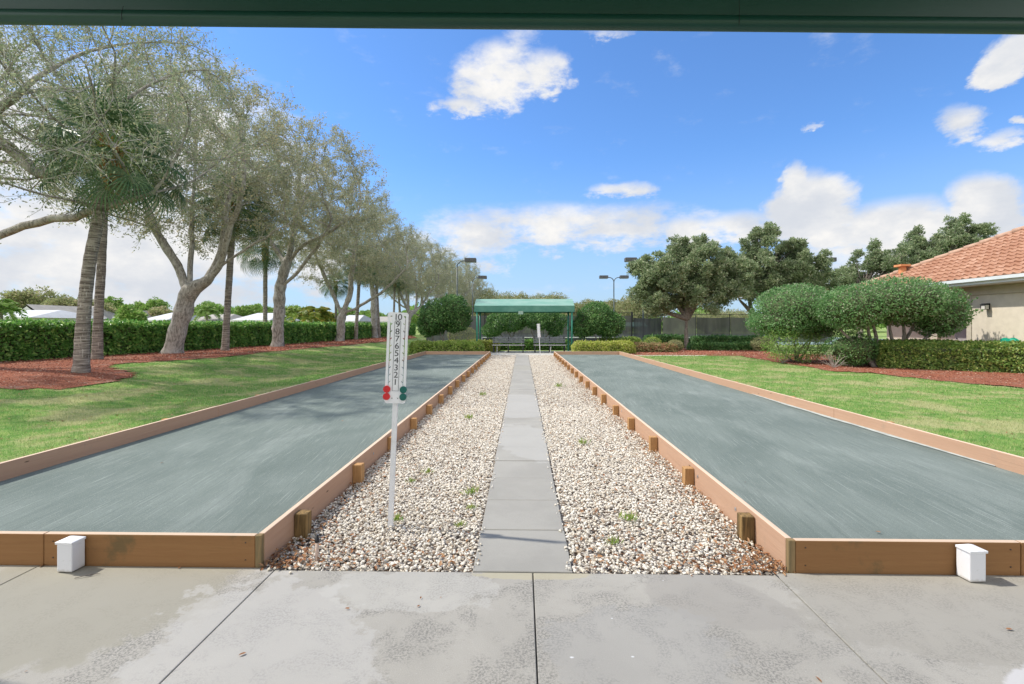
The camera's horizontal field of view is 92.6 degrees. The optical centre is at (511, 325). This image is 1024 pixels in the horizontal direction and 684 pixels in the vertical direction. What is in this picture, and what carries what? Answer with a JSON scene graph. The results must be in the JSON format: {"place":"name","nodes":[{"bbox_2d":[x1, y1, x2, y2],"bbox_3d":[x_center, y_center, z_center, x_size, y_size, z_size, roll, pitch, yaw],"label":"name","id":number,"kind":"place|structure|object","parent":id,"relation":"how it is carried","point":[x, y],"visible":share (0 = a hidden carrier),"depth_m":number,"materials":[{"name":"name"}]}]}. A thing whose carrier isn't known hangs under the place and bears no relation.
{"place":"outdoors","nodes":[
{"label":"outdoors","id":0,"kind":"place"},
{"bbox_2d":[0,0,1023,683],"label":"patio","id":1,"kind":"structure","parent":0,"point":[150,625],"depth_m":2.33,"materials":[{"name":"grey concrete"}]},
{"bbox_2d":[55,536,85,571],"bbox_3d":[-2.714,1.397,3.010,0.110,0.199,0.095,0,0,4],"label":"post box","id":2,"kind":"object","parent":1,"relation":"on","point":[70,553],"visible":1,"depth_m":2.97,"materials":[{"name":"plastic"}]},
{"bbox_2d":[955,544,987,581],"bbox_3d":[2.717,1.397,2.896,0.110,0.199,0.095,0,0,-3],"label":"box","id":3,"kind":"object","parent":1,"relation":"on","point":[970,562],"visible":1,"depth_m":2.86,"materials":[{"name":"plastic"}]},
{"bbox_2d":[0,327,1023,462],"bbox_3d":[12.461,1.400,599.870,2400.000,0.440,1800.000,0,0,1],"label":"ground","id":4,"kind":"structure","parent":0,"point":[382,346],"depth_m":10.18,"materials":[{"name":"green plant"}]},
{"bbox_2d":[0,299,28,320],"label":"feather palm","id":5,"kind":"object","parent":4,"relation":"on","point":[8,306],"visible":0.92,"depth_m":40.93,"materials":[{"name":"green plant"}]},
{"bbox_2d":[0,285,60,309],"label":"distant tree","id":6,"kind":"object","parent":4,"relation":"on","point":[29,295],"visible":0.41,"depth_m":74.61,"materials":[{"name":"green plant"}]},
{"bbox_2d":[3,310,106,321],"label":"house","id":7,"kind":"structure","parent":4,"relation":"on","point":[51,314],"depth_m":50.21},
{"bbox_2d":[20,304,106,317],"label":"house","id":8,"kind":"structure","parent":4,"relation":"on","point":[48,307],"depth_m":61.85,"materials":[{"name":"grey"}]},
{"bbox_2d":[40,293,117,312],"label":"distant tree","id":9,"kind":"object","parent":4,"relation":"on","point":[64,301],"visible":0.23,"depth_m":69.49,"materials":[{"name":"green plant"}]},
{"bbox_2d":[92,306,114,319],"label":"house","id":10,"kind":"structure","parent":4,"relation":"on","point":[109,315],"depth_m":70.95,"materials":[{"name":"grey"}]},
{"bbox_2d":[104,296,123,312],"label":"distant tree","id":11,"kind":"object","parent":4,"relation":"on","point":[118,303],"visible":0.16,"depth_m":81.21,"materials":[{"name":"green plant"}]},
{"bbox_2d":[111,303,148,321],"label":"distant tree","id":12,"kind":"object","parent":4,"relation":"on","point":[126,311],"visible":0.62,"depth_m":49.92,"materials":[{"name":"green plant"}]},
{"bbox_2d":[132,296,171,310],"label":"distant tree","id":13,"kind":"object","parent":4,"relation":"on","point":[150,303],"visible":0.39,"depth_m":82.45,"materials":[{"name":"green plant"}]},
{"bbox_2d":[146,306,172,317],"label":"distant tree","id":14,"kind":"object","parent":4,"relation":"on","point":[157,311],"visible":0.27,"depth_m":66.43,"materials":[{"name":"green plant"}]},
{"bbox_2d":[147,313,198,322],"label":"house","id":15,"kind":"structure","parent":4,"relation":"on","point":[168,316],"depth_m":60.33,"materials":[{"name":"white paint"}]},
{"bbox_2d":[193,305,221,321],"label":"feather palm","id":16,"kind":"object","parent":4,"relation":"on","point":[208,311],"visible":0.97,"depth_m":62.46,"materials":[{"name":"green plant"}]},
{"bbox_2d":[0,335,416,389],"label":"mulch bed","id":17,"kind":"object","parent":4,"relation":"on","point":[41,379],"visible":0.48,"depth_m":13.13,"materials":[{"name":"brown wood"}]},
{"bbox_2d":[33,101,165,359],"bbox_3d":[-14.100,-3.292,16.776,3.610,9.249,3.701,0,0,1],"label":"fan palm","id":18,"kind":"object","parent":17,"relation":"on","point":[97,346],"visible":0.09,"depth_m":16.80,"materials":[{"name":"green plant"}]},
{"bbox_2d":[16,71,189,372],"bbox_3d":[-10.178,-2.422,12.519,3.485,7.585,3.616,0,0,1],"label":"fan palm","id":19,"kind":"object","parent":17,"relation":"on","point":[82,338],"visible":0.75,"depth_m":12.38,"materials":[{"name":"green plant"}]},
{"bbox_2d":[0,25,284,243],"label":"oak tree","id":20,"kind":"object","parent":17,"relation":"on","point":[21,158],"visible":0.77,"depth_m":12.24,"materials":[{"name":"green plant"}]},
{"bbox_2d":[21,26,332,353],"bbox_3d":[-13.603,-5.183,20.966,12.483,13.468,10.268,0,0,1],"label":"oak tree","id":21,"kind":"object","parent":17,"relation":"on","point":[191,290],"visible":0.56,"depth_m":20.23,"materials":[{"name":"green plant"}]},
{"bbox_2d":[0,316,416,361],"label":"clipped hedge","id":22,"kind":"object","parent":17,"relation":"on","point":[29,338],"visible":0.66,"depth_m":20.66,"materials":[{"name":"green plant"}]},
{"bbox_2d":[184,165,276,350],"bbox_3d":[-12.914,-3.038,22.750,3.639,8.746,3.823,0,0,37],"label":"fan palm","id":23,"kind":"object","parent":17,"relation":"on","point":[225,342],"visible":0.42,"depth_m":22.54,"materials":[{"name":"green plant"}]},
{"bbox_2d":[183,99,388,346],"bbox_3d":[-12.021,-5.326,27.103,11.291,13.617,10.485,0,0,1],"label":"oak tree","id":24,"kind":"object","parent":17,"relation":"on","point":[279,300],"visible":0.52,"depth_m":26.53,"materials":[{"name":"green plant"}]},
{"bbox_2d":[269,175,426,340],"bbox_3d":[-12.017,-4.819,36.401,10.621,12.615,10.658,0,0,-39],"label":"oak tree","id":25,"kind":"object","parent":17,"relation":"on","point":[351,260],"visible":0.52,"depth_m":36.18,"materials":[{"name":"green plant"}]},
{"bbox_2d":[339,242,379,338],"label":"fan palm","id":26,"kind":"object","parent":17,"relation":"on","point":[358,285],"visible":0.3,"depth_m":40.73,"materials":[{"name":"green plant"}]},
{"bbox_2d":[312,202,423,337],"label":"oak tree","id":27,"kind":"object","parent":17,"relation":"on","point":[374,316],"visible":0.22,"depth_m":45.68,"materials":[{"name":"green plant"}]},
{"bbox_2d":[361,250,392,337],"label":"fan palm","id":28,"kind":"object","parent":17,"relation":"on","point":[378,323],"visible":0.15,"depth_m":46.57,"materials":[{"name":"green plant"}]},
{"bbox_2d":[384,276,407,311],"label":"fan palm","id":29,"kind":"object","parent":17,"relation":"on","point":[398,284],"visible":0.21,"depth_m":53.34,"materials":[{"name":"green plant"}]},
{"bbox_2d":[378,230,455,335],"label":"oak tree","id":30,"kind":"object","parent":17,"relation":"on","point":[431,286],"visible":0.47,"depth_m":55.83,"materials":[{"name":"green plant"}]},
{"bbox_2d":[193,300,223,316],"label":"distant tree","id":31,"kind":"object","parent":4,"relation":"on","point":[219,307],"visible":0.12,"depth_m":80.31,"materials":[{"name":"green plant"}]},
{"bbox_2d":[190,314,242,322],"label":"house","id":32,"kind":"structure","parent":4,"relation":"on","point":[232,317],"depth_m":65.07,"materials":[{"name":"grey"}]},
{"bbox_2d":[0,354,483,532],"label":"court","id":33,"kind":"object","parent":4,"relation":"on","point":[258,468],"visible":0.81,"depth_m":5.07,"materials":[{"name":"concrete"}]},
{"bbox_2d":[234,305,255,316],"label":"distant tree","id":34,"kind":"object","parent":4,"relation":"on","point":[243,310],"visible":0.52,"depth_m":83.87,"materials":[{"name":"green plant"}]},
{"bbox_2d":[0,351,490,567],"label":"court border","id":35,"kind":"object","parent":4,"relation":"on","point":[173,549],"visible":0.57,"depth_m":3.37,"materials":[{"name":"brown wood"}]},
{"bbox_2d":[247,303,272,312],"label":"distant tree","id":36,"kind":"object","parent":4,"relation":"on","point":[258,308],"visible":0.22,"depth_m":85.63,"materials":[{"name":"green plant"}]},
{"bbox_2d":[230,313,299,321],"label":"house","id":37,"kind":"structure","parent":4,"relation":"on","point":[256,317],"depth_m":62.21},
{"bbox_2d":[236,227,295,321],"bbox_3d":[-16.268,-2.828,32.140,3.632,8.309,3.457,0,0,13],"label":"fan palm","id":38,"kind":"object","parent":4,"relation":"on","point":[265,253],"visible":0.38,"depth_m":31.85,"materials":[{"name":"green plant"}]},
{"bbox_2d":[284,306,307,322],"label":"feather palm","id":39,"kind":"object","parent":4,"relation":"on","point":[291,314],"visible":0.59,"depth_m":49.84,"materials":[{"name":"green plant"}]},
{"bbox_2d":[291,306,336,322],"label":"feather palm","id":40,"kind":"object","parent":4,"relation":"on","point":[320,313],"visible":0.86,"depth_m":45.67,"materials":[{"name":"green plant"}]},
{"bbox_2d":[319,272,347,319],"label":"fan palm","id":41,"kind":"object","parent":4,"relation":"on","point":[337,291],"visible":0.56,"depth_m":47.87,"materials":[{"name":"green plant"}]},
{"bbox_2d":[345,315,370,322],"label":"house","id":42,"kind":"structure","parent":4,"relation":"on","point":[362,318],"depth_m":67.13,"materials":[{"name":"white paint"}]},
{"bbox_2d":[359,310,387,317],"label":"distant tree","id":43,"kind":"object","parent":4,"relation":"on","point":[367,313],"visible":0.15,"depth_m":89.67,"materials":[{"name":"green plant"}]},
{"bbox_2d":[402,309,420,325],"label":"distant tree","id":44,"kind":"object","parent":4,"relation":"on","point":[414,318],"visible":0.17,"depth_m":108.12,"materials":[{"name":"green plant"}]},
{"bbox_2d":[379,237,463,315],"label":"oak tree","id":45,"kind":"object","parent":4,"relation":"on","point":[445,278],"visible":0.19,"depth_m":64.31,"materials":[{"name":"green plant"}]},
{"bbox_2d":[414,293,472,340],"bbox_3d":[-3.907,-0.137,27.719,3.417,3.411,2.530,0,0,1],"label":"round shrub","id":46,"kind":"object","parent":4,"relation":"on","point":[436,317],"visible":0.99,"depth_m":27.20,"materials":[{"name":"green plant"}]},
{"bbox_2d":[408,339,484,353],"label":"hedge","id":47,"kind":"object","parent":4,"relation":"on","point":[417,346],"visible":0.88,"depth_m":25.77,"materials":[{"name":"green plant"}]},
{"bbox_2d":[424,249,486,299],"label":"oak tree","id":48,"kind":"object","parent":4,"relation":"on","point":[466,274],"visible":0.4,"depth_m":77.32,"materials":[{"name":"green plant"}]},
{"bbox_2d":[447,327,475,340],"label":"grey bush","id":49,"kind":"object","parent":4,"relation":"on","point":[466,337],"visible":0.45,"depth_m":29.83,"materials":[{"name":"green plant"}]},
{"bbox_2d":[438,265,485,305],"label":"oak tree","id":50,"kind":"object","parent":4,"relation":"on","point":[469,300],"visible":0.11,"depth_m":88.91,"materials":[{"name":"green plant"}]},
{"bbox_2d":[452,276,494,304],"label":"oak tree","id":51,"kind":"object","parent":4,"relation":"on","point":[492,287],"visible":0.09,"depth_m":104.25,"materials":[{"name":"plant"}]},
{"bbox_2d":[73,298,886,331],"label":"woods","id":52,"kind":"object","parent":4,"relation":"on","point":[878,326],"depth_m":121.24,"materials":[{"name":"green plant"}]},
{"bbox_2d":[468,339,500,351],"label":"hedge","id":53,"kind":"object","parent":4,"relation":"on","point":[488,344],"visible":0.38,"depth_m":28.23,"materials":[{"name":"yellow plant"}]},
{"bbox_2d":[468,288,503,315],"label":"distant tree","id":54,"kind":"object","parent":4,"relation":"on","point":[492,293],"visible":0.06,"depth_m":90.17,"materials":[{"name":"green plant"}]},
{"bbox_2d":[481,313,526,338],"bbox_3d":[-0.540,0.225,31.547,3.177,2.692,2.024,0,0,1],"label":"round shrub","id":55,"kind":"object","parent":4,"relation":"on","point":[499,328],"visible":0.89,"depth_m":31.12,"materials":[{"name":"green plant"}]},
{"bbox_2d":[490,351,553,355],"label":"slab","id":56,"kind":"structure","parent":4,"relation":"on","point":[528,353],"depth_m":26.34,"materials":[{"name":"grey concrete"}]},
{"bbox_2d":[493,337,523,352],"bbox_3d":[-0.202,1.054,27.498,1.804,0.880,0.575,0,0,1],"label":"park bench","id":57,"kind":"object","parent":56,"relation":"on","point":[508,340],"visible":1,"depth_m":27.70,"materials":[{"name":"grey metal"}]},
{"bbox_2d":[474,299,574,350],"bbox_3d":[0.696,-0.016,27.967,5.524,3.020,2.210,0,0,1],"label":"shelter","id":58,"kind":"object","parent":56,"relation":"on","point":[522,306],"visible":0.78,"depth_m":26.97,"materials":[{"name":"green paint"}]},
{"bbox_2d":[533,337,565,352],"bbox_3d":[2.107,1.054,27.450,1.804,0.880,0.575,0,0,1],"label":"park bench","id":59,"kind":"object","parent":56,"relation":"on","point":[549,340],"visible":0.92,"depth_m":27.65,"materials":[{"name":"grey metal"}]},
{"bbox_2d":[511,291,534,314],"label":"distant tree","id":60,"kind":"object","parent":4,"relation":"on","point":[520,296],"visible":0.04,"depth_m":88.03,"materials":[{"name":"green plant"}]},
{"bbox_2d":[266,355,782,575],"bbox_3d":[0.294,1.564,14.137,3.240,0.072,22.320,0,0,1],"label":"gravel base","id":61,"kind":"object","parent":4,"relation":"on","point":[575,554],"depth_m":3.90,"materials":[{"name":"beige gravel"}]},
{"bbox_2d":[315,534,318,561],"bbox_3d":[-1.243,1.428,3.122,0.028,0.185,0.028,0,0,1],"label":"riser pipe","id":62,"kind":"object","parent":61,"relation":"on","point":[317,547],"visible":0.9,"depth_m":3.11,"materials":[{"name":"plastic"}]},
{"bbox_2d":[383,312,408,530],"bbox_3d":[-0.878,0.761,3.646,0.174,1.720,0.056,2,0,-2],"label":"scoreboard","id":63,"kind":"object","parent":61,"relation":"on","point":[395,390],"visible":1,"depth_m":3.63,"materials":[{"name":"white plastic"}]},
{"bbox_2d":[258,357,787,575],"bbox_3d":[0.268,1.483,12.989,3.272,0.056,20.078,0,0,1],"label":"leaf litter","id":64,"kind":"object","parent":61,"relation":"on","point":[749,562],"visible":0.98,"depth_m":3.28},
{"bbox_2d":[618,509,637,521],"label":"weed","id":65,"kind":"object","parent":61,"relation":"on","point":[629,516],"visible":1,"depth_m":3.77,"materials":[{"name":"green plant"}]},
{"bbox_2d":[492,337,570,349],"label":"hedge","id":66,"kind":"object","parent":4,"relation":"on","point":[529,345],"visible":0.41,"depth_m":29.66,"materials":[{"name":"green plant"}]},
{"bbox_2d":[519,313,569,336],"bbox_3d":[2.070,0.178,31.476,3.350,2.778,2.130,0,0,1],"label":"round shrub","id":67,"kind":"object","parent":4,"relation":"on","point":[551,324],"visible":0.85,"depth_m":31.07,"materials":[{"name":"green plant"}]},
{"bbox_2d":[567,301,625,340],"bbox_3d":[4.899,0.047,28.106,3.453,3.060,2.485,0,0,1],"label":"round shrub","id":68,"kind":"object","parent":4,"relation":"on","point":[596,318],"visible":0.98,"depth_m":27.56,"materials":[{"name":"green plant"}]},
{"bbox_2d":[571,339,635,353],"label":"hedge","id":69,"kind":"object","parent":4,"relation":"on","point":[624,346],"visible":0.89,"depth_m":25.43,"materials":[{"name":"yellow plant"}]},
{"bbox_2d":[614,293,672,321],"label":"distant tree","id":70,"kind":"object","parent":4,"relation":"on","point":[634,308],"visible":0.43,"depth_m":82.55,"materials":[{"name":"green plant"}]},
{"bbox_2d":[631,348,774,355],"bbox_3d":[10.324,1.458,29.946,9.000,0.021,12.150,0,0,1],"label":"mulch bed","id":71,"kind":"object","parent":4,"relation":"on","point":[716,352],"visible":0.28,"depth_m":26.54,"materials":[{"name":"brown wood"}]},
{"bbox_2d":[596,336,642,342],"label":"hedge","id":72,"kind":"object","parent":71,"relation":"on","point":[634,339],"visible":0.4,"depth_m":28.35,"materials":[{"name":"green plant"}]},
{"bbox_2d":[643,337,661,342],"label":"bush","id":73,"kind":"object","parent":71,"relation":"on","point":[652,339],"visible":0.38,"depth_m":30.00,"materials":[{"name":"green plant"}]},
{"bbox_2d":[628,341,678,351],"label":"hedge","id":74,"kind":"object","parent":71,"relation":"on","point":[656,347],"visible":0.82,"depth_m":26.97,"materials":[{"name":"brown plant"}]},
{"bbox_2d":[642,333,684,347],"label":"hedge","id":75,"kind":"object","parent":71,"relation":"on","point":[665,338],"visible":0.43,"depth_m":32.44,"materials":[{"name":"green plant"}]},
{"bbox_2d":[668,339,684,350],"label":"bush","id":76,"kind":"object","parent":71,"relation":"on","point":[680,345],"visible":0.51,"depth_m":28.20,"materials":[{"name":"green plant"}]},
{"bbox_2d":[624,233,759,348],"bbox_3d":[11.173,-2.103,30.715,8.154,7.442,5.396,0,0,1],"label":"podocarpus","id":77,"kind":"object","parent":71,"relation":"on","point":[690,278],"visible":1,"depth_m":29.63,"materials":[{"name":"green plant"}]},
{"bbox_2d":[686,340,754,350],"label":"hedge","id":78,"kind":"object","parent":71,"relation":"on","point":[717,345],"visible":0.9,"depth_m":28.98,"materials":[{"name":"green plant"}]},
{"bbox_2d":[689,334,762,347],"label":"hedge","id":79,"kind":"object","parent":71,"relation":"on","point":[719,338],"visible":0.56,"depth_m":31.88,"materials":[{"name":"green plant"}]},
{"bbox_2d":[750,336,773,350],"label":"bush","id":80,"kind":"object","parent":71,"relation":"on","point":[757,343],"visible":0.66,"depth_m":27.89,"materials":[{"name":"green plant"}]},
{"bbox_2d":[673,309,749,328],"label":"distant tree","id":81,"kind":"object","parent":4,"relation":"on","point":[727,311],"visible":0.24,"depth_m":85.73,"materials":[{"name":"green plant"}]},
{"bbox_2d":[728,221,842,346],"bbox_3d":[17.870,-2.759,33.120,8.038,8.868,4.383,0,0,1],"label":"podocarpus","id":82,"kind":"object","parent":4,"relation":"on","point":[791,260],"visible":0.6,"depth_m":32.23,"materials":[{"name":"green plant"}]},
{"bbox_2d":[554,351,1023,575],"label":"court border","id":83,"kind":"object","parent":4,"relation":"on","point":[873,556],"visible":0.62,"depth_m":3.37,"materials":[{"name":"brown wood"}]},
{"bbox_2d":[560,355,1023,539],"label":"court","id":84,"kind":"object","parent":4,"relation":"on","point":[791,472],"visible":0.94,"depth_m":5.09,"materials":[{"name":"concrete"}]},
{"bbox_2d":[831,237,919,337],"bbox_3d":[26.138,-2.418,35.325,5.730,8.046,4.170,0,0,25],"label":"podocarpus","id":85,"kind":"object","parent":4,"relation":"on","point":[879,261],"visible":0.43,"depth_m":35.02,"materials":[{"name":"green plant"}]},
{"bbox_2d":[740,352,1023,387],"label":"mulch bed","id":86,"kind":"object","parent":4,"relation":"on","point":[935,373],"visible":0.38,"depth_m":14.95,"materials":[{"name":"brown wood"}]},
{"bbox_2d":[759,325,828,362],"bbox_3d":[11.004,0.729,18.978,2.617,1.519,1.274,0,0,1],"label":"loose shrub","id":87,"kind":"object","parent":86,"relation":"on","point":[806,354],"visible":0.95,"depth_m":18.86,"materials":[{"name":"green plant"}]},
{"bbox_2d":[744,282,846,361],"bbox_3d":[11.496,-0.107,19.750,4.224,3.353,3.402,0,0,1],"label":"dome shrub","id":88,"kind":"object","parent":86,"relation":"on","point":[790,308],"visible":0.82,"depth_m":19.09,"materials":[{"name":"green plant"}]},
{"bbox_2d":[816,350,847,366],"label":"bare bush","id":89,"kind":"object","parent":86,"relation":"on","point":[832,364],"visible":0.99,"depth_m":17.19,"materials":[{"name":"plant"}]},
{"bbox_2d":[820,330,889,366],"bbox_3d":[12.550,0.845,17.633,2.483,1.428,1.803,0,0,1],"label":"loose shrub","id":90,"kind":"object","parent":86,"relation":"on","point":[859,350],"visible":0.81,"depth_m":17.28,"materials":[{"name":"green plant"}]},
{"bbox_2d":[811,273,983,366],"bbox_3d":[13.439,-0.155,17.328,5.257,3.471,3.263,0,0,1],"label":"umbrella shrub","id":91,"kind":"object","parent":86,"relation":"on","point":[930,309],"visible":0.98,"depth_m":16.67,"materials":[{"name":"green plant"}]},
{"bbox_2d":[875,338,1023,373],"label":"clipped hedge","id":92,"kind":"object","parent":86,"relation":"on","point":[980,355],"visible":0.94,"depth_m":15.98,"materials":[{"name":"green plant"}]},
{"bbox_2d":[855,226,1023,340],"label":"clubhouse","id":93,"kind":"structure","parent":4,"relation":"on","point":[990,270],"depth_m":17.66,"materials":[{"name":"beige paint"}]},
{"bbox_2d":[955,311,965,340],"bbox_3d":[17.669,0.450,19.087,0.058,2.100,0.900,0,0,1],"label":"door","id":94,"kind":"structure","parent":93,"relation":"in","point":[961,336],"depth_m":19.24,"materials":[{"name":"white plastic"}]},
{"bbox_2d":[886,212,1000,261],"bbox_3d":[31.798,-3.392,36.397,7.777,10.070,3.990,0,0,1],"label":"podocarpus","id":95,"kind":"object","parent":4,"relation":"on","point":[958,233],"visible":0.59,"depth_m":35.74,"materials":[{"name":"green plant"}]},
{"bbox_2d":[0,25,1023,317],"label":"sky","id":96,"kind":"structure","parent":0,"point":[549,160],"materials":[{"name":"blue"}]},
{"bbox_2d":[473,355,572,573],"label":"path","id":97,"kind":"structure","parent":0,"point":[522,525],"depth_m":4.17,"materials":[{"name":"concrete"}]},
{"bbox_2d":[290,570,772,683],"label":"patio bed","id":98,"kind":"object","parent":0,"point":[534,623],"depth_m":2.48,"materials":[{"name":"grey concrete"}]},
{"bbox_2d":[513,334,882,344],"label":"tennis court","id":99,"kind":"object","parent":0,"point":[798,342],"depth_m":40.51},
{"bbox_2d":[456,258,476,295],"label":"court light","id":100,"kind":"object","parent":99,"relation":"on","point":[470,260],"visible":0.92,"depth_m":42.56,"materials":[{"name":"grey metal"}]},
{"bbox_2d":[426,312,630,341],"bbox_3d":[1.340,0.210,39.463,16.576,2.580,0.105,0,0,1],"label":"tennis fence","id":101,"kind":"object","parent":99,"relation":"on","point":[526,332],"visible":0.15,"depth_m":39.44,"materials":[{"name":"black metal"}]},
{"bbox_2d":[599,275,628,311],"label":"court light","id":102,"kind":"object","parent":99,"relation":"on","point":[619,277],"visible":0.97,"depth_m":56.54,"materials":[{"name":"grey metal"}]},
{"bbox_2d":[633,315,660,340],"bbox_3d":[10.802,0.310,39.267,2.331,2.380,0.103,0,0,1],"label":"tennis fence","id":103,"kind":"object","parent":99,"relation":"on","point":[642,327],"visible":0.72,"depth_m":39.23,"materials":[{"name":"black metal"}]},
{"bbox_2d":[662,314,832,343],"bbox_3d":[18.754,0.285,39.101,13.518,2.430,0.105,0,0,1],"label":"tennis fence","id":104,"kind":"object","parent":99,"relation":"on","point":[727,326],"visible":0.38,"depth_m":39.13,"materials":[{"name":"black metal"}]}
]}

